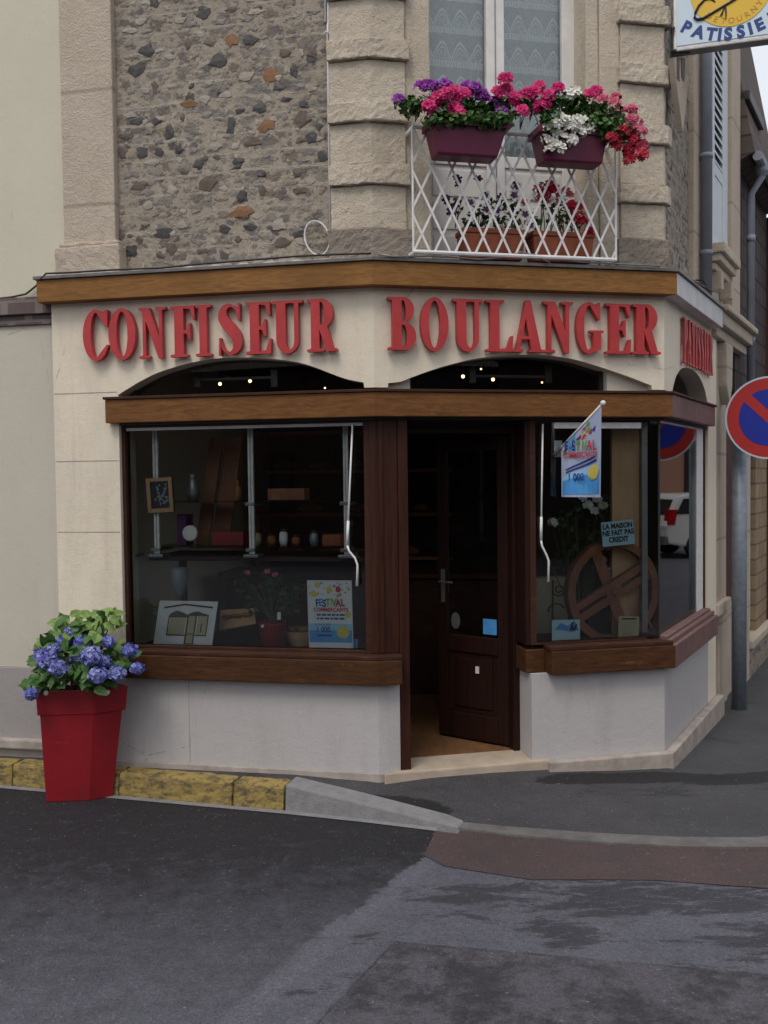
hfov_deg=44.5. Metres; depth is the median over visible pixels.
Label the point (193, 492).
vase
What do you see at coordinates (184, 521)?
box
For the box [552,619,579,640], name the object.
blue card
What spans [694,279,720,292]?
cable
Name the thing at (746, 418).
no parking sign
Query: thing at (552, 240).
terracotta trough
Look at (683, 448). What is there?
display window
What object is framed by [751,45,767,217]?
sky
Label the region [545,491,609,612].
dried flowers
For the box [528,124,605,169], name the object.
flower box
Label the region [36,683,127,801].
planter
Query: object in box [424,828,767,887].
road patch
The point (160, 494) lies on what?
framed picture
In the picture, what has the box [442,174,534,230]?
petunia
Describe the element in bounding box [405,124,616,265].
balcony railing
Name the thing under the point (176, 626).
drawn window
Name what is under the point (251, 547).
shelf rack
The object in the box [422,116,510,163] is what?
flower box
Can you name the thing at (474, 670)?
door
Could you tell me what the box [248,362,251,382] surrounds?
ceiling spot
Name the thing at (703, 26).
hanging shop sign
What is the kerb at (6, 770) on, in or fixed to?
on the road
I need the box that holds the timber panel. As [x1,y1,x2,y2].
[610,429,638,633]
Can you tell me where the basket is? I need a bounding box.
[285,625,308,645]
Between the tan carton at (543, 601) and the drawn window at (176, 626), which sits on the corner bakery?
the tan carton at (543, 601)
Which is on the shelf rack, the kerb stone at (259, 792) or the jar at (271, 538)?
the jar at (271, 538)
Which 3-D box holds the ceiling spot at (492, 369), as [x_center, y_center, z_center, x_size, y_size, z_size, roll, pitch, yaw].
[0.794,-1.081,6.850,0.025,0.254,0.025,-2,2,-22]
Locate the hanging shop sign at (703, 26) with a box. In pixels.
[669,0,767,57]
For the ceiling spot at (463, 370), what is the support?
attached to the corner bakery
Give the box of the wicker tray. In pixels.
[219,608,255,630]
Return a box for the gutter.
[0,785,459,833]
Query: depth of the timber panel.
6.08 m
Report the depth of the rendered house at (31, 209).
5.92 m
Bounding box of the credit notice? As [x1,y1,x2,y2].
[601,520,634,546]
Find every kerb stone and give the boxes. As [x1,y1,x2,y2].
[13,759,126,794]
[119,767,238,805]
[233,776,290,809]
[285,777,462,829]
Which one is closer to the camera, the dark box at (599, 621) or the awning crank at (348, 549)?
the awning crank at (348, 549)
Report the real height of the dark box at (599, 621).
0.172 m
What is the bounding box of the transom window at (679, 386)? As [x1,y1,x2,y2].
[672,374,687,395]
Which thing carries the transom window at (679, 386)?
in the corner bakery
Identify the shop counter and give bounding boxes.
[218,566,497,694]
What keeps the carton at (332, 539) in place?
on the shelf rack
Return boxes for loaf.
[298,503,323,512]
[338,460,363,469]
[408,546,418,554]
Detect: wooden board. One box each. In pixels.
[196,436,223,542]
[213,436,242,531]
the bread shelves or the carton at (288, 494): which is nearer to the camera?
the carton at (288, 494)
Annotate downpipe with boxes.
[700,52,712,294]
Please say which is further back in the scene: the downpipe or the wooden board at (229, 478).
the downpipe
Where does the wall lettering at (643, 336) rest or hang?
attached to the corner bakery
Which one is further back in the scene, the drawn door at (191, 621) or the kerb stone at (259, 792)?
the drawn door at (191, 621)
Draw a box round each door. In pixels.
[185,616,195,642]
[436,435,508,745]
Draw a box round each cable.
[0,252,370,298]
[378,251,659,266]
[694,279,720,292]
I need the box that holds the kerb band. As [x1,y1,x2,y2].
[458,822,767,848]
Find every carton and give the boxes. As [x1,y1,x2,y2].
[212,531,248,545]
[268,488,309,499]
[322,534,343,545]
[536,576,567,633]
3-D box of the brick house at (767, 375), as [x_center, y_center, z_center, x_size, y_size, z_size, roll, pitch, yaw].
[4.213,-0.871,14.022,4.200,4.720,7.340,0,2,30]
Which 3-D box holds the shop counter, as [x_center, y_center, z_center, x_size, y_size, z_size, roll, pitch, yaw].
[-0.141,0.965,7.772,2.400,0.969,0.500,0,2,11]
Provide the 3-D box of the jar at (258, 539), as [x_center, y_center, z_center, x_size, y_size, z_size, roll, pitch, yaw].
[-0.809,0.164,5.997,0.056,0.094,0.055,-1,2,0]
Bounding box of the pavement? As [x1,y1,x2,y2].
[0,657,767,836]
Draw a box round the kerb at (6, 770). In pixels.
[0,758,21,785]
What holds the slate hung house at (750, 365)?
on the ground
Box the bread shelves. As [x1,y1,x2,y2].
[254,430,452,566]
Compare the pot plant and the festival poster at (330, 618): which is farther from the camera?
the pot plant
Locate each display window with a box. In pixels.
[121,420,371,652]
[529,420,659,644]
[650,421,707,633]
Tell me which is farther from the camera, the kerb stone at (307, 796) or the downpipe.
the downpipe
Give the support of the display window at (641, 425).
in the corner bakery
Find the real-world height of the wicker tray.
0.137 m
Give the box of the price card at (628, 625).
[618,616,638,636]
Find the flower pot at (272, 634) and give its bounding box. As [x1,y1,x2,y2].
[258,612,286,646]
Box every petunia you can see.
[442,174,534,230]
[523,180,594,234]
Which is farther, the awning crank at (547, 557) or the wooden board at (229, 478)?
the wooden board at (229, 478)
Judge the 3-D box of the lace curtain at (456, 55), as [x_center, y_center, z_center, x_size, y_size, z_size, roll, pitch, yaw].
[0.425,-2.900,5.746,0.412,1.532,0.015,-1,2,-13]
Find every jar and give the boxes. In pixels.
[255,530,261,544]
[267,533,275,544]
[279,529,287,544]
[291,534,299,544]
[310,530,318,544]
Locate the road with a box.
[0,785,767,1023]
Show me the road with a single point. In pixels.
(118, 911)
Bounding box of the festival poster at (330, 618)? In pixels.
[307,580,353,647]
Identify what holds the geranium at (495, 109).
in the flower box at (468, 143)
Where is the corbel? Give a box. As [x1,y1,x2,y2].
[668,57,687,133]
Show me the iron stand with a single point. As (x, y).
(553, 594)
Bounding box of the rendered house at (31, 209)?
[0,0,63,757]
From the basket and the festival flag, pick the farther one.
the basket
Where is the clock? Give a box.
[182,525,197,540]
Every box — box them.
[177,514,192,544]
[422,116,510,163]
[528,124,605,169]
[582,607,610,634]
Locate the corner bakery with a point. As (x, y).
(195, 130)
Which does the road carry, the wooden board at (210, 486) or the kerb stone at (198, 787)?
the kerb stone at (198, 787)
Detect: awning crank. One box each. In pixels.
[346,424,358,585]
[540,424,549,581]
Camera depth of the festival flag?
5.54 m
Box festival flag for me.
[553,400,605,496]
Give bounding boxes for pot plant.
[231,569,306,622]
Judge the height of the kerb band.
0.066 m
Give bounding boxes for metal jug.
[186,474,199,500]
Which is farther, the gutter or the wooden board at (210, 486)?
the wooden board at (210, 486)
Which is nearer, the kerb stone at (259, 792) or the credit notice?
the kerb stone at (259, 792)
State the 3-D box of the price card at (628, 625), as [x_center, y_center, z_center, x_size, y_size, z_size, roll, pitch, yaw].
[1.548,0.730,5.944,0.156,0.147,0.018,-1,2,-12]
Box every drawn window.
[167,617,185,634]
[195,616,206,634]
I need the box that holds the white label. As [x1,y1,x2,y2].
[554,440,561,456]
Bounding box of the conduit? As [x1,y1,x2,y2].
[304,0,330,253]
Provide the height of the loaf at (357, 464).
0.090 m
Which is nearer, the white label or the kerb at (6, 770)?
the white label
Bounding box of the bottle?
[234,480,241,500]
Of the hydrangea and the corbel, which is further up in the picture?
the corbel
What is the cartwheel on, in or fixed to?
on the corner bakery
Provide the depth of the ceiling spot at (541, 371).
6.93 m
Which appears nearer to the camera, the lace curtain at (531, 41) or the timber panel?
the lace curtain at (531, 41)
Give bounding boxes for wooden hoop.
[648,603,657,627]
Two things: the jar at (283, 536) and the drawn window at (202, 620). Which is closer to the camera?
the drawn window at (202, 620)
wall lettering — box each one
[83,299,338,361]
[386,297,660,354]
[682,317,712,375]
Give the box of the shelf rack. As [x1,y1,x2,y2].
[134,426,364,557]
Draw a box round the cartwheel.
[564,540,657,637]
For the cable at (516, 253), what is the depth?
5.47 m
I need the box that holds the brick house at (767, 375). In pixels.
[766,218,767,619]
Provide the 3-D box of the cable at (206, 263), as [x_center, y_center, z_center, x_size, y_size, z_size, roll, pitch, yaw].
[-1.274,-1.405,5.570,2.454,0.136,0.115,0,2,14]
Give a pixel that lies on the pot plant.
(289, 604)
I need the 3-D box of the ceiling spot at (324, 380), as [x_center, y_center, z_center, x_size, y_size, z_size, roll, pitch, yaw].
[-0.431,-1.044,6.833,0.015,0.296,0.015,-2,2,-22]
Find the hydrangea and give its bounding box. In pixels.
[18,607,145,700]
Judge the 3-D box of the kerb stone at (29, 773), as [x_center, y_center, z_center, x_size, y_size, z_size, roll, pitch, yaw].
[-1.957,1.676,5.871,0.759,0.201,0.145,0,2,16]
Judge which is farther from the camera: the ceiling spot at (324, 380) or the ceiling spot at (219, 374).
the ceiling spot at (219, 374)
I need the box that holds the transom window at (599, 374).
[410,371,602,389]
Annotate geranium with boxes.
[391,72,534,129]
[529,80,649,165]
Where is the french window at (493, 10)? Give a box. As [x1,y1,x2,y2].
[431,0,574,261]
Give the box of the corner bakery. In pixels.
[33,0,724,783]
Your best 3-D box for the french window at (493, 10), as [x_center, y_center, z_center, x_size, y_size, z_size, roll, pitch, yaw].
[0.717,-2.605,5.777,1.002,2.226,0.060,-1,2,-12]
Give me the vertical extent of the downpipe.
4.180 m
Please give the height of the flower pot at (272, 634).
0.235 m
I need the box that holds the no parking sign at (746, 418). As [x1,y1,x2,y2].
[725,376,767,709]
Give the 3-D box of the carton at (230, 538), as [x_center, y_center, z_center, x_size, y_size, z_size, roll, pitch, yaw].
[-0.982,0.167,6.031,0.208,0.089,0.120,0,2,11]
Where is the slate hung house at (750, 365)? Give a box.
[731,47,767,680]
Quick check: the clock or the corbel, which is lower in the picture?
the clock
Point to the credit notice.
(615, 533)
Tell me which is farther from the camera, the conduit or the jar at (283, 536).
the jar at (283, 536)
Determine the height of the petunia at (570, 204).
0.326 m
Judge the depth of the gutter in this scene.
5.41 m
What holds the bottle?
on the shelf rack
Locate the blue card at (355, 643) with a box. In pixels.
[353,639,357,647]
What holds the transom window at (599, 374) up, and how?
in the corner bakery
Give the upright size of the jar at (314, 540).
0.094 m
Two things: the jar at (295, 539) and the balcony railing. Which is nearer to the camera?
the balcony railing
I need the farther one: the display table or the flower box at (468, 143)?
the display table
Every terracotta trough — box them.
[455,227,526,261]
[525,230,594,264]
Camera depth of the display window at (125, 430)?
5.70 m
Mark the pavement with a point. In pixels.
(714, 783)
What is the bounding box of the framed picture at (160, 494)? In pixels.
[146,477,174,512]
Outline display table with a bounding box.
[149,551,365,636]
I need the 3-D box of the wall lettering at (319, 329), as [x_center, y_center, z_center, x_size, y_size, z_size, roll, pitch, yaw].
[-1.053,-1.080,5.597,1.597,0.312,0.041,0,2,11]
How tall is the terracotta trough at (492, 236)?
0.176 m
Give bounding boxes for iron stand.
[547,580,563,635]
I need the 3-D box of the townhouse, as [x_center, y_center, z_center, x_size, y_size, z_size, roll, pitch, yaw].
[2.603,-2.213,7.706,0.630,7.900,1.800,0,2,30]
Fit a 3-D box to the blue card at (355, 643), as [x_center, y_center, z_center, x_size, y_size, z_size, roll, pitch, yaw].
[-0.177,0.790,5.646,0.045,0.054,0.013,0,2,11]
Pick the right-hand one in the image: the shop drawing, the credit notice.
the credit notice
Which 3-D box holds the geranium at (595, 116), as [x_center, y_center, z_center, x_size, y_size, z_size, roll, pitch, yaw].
[1.161,-2.221,5.391,0.750,0.456,0.279,-1,2,-10]
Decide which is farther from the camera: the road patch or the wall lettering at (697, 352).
the wall lettering at (697, 352)
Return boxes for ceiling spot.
[218,364,221,385]
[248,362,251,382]
[324,371,325,388]
[461,363,464,377]
[491,360,494,380]
[541,361,542,382]
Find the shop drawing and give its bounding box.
[153,601,218,644]
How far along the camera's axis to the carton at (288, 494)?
5.89 m
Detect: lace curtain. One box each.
[429,0,483,110]
[504,0,558,157]
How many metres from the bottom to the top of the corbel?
0.520 m
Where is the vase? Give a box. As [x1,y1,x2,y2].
[170,566,188,600]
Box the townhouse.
[711,49,757,701]
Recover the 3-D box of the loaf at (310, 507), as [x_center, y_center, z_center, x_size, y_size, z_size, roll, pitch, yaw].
[-0.692,-0.038,8.863,0.248,0.090,0.152,-1,2,0]

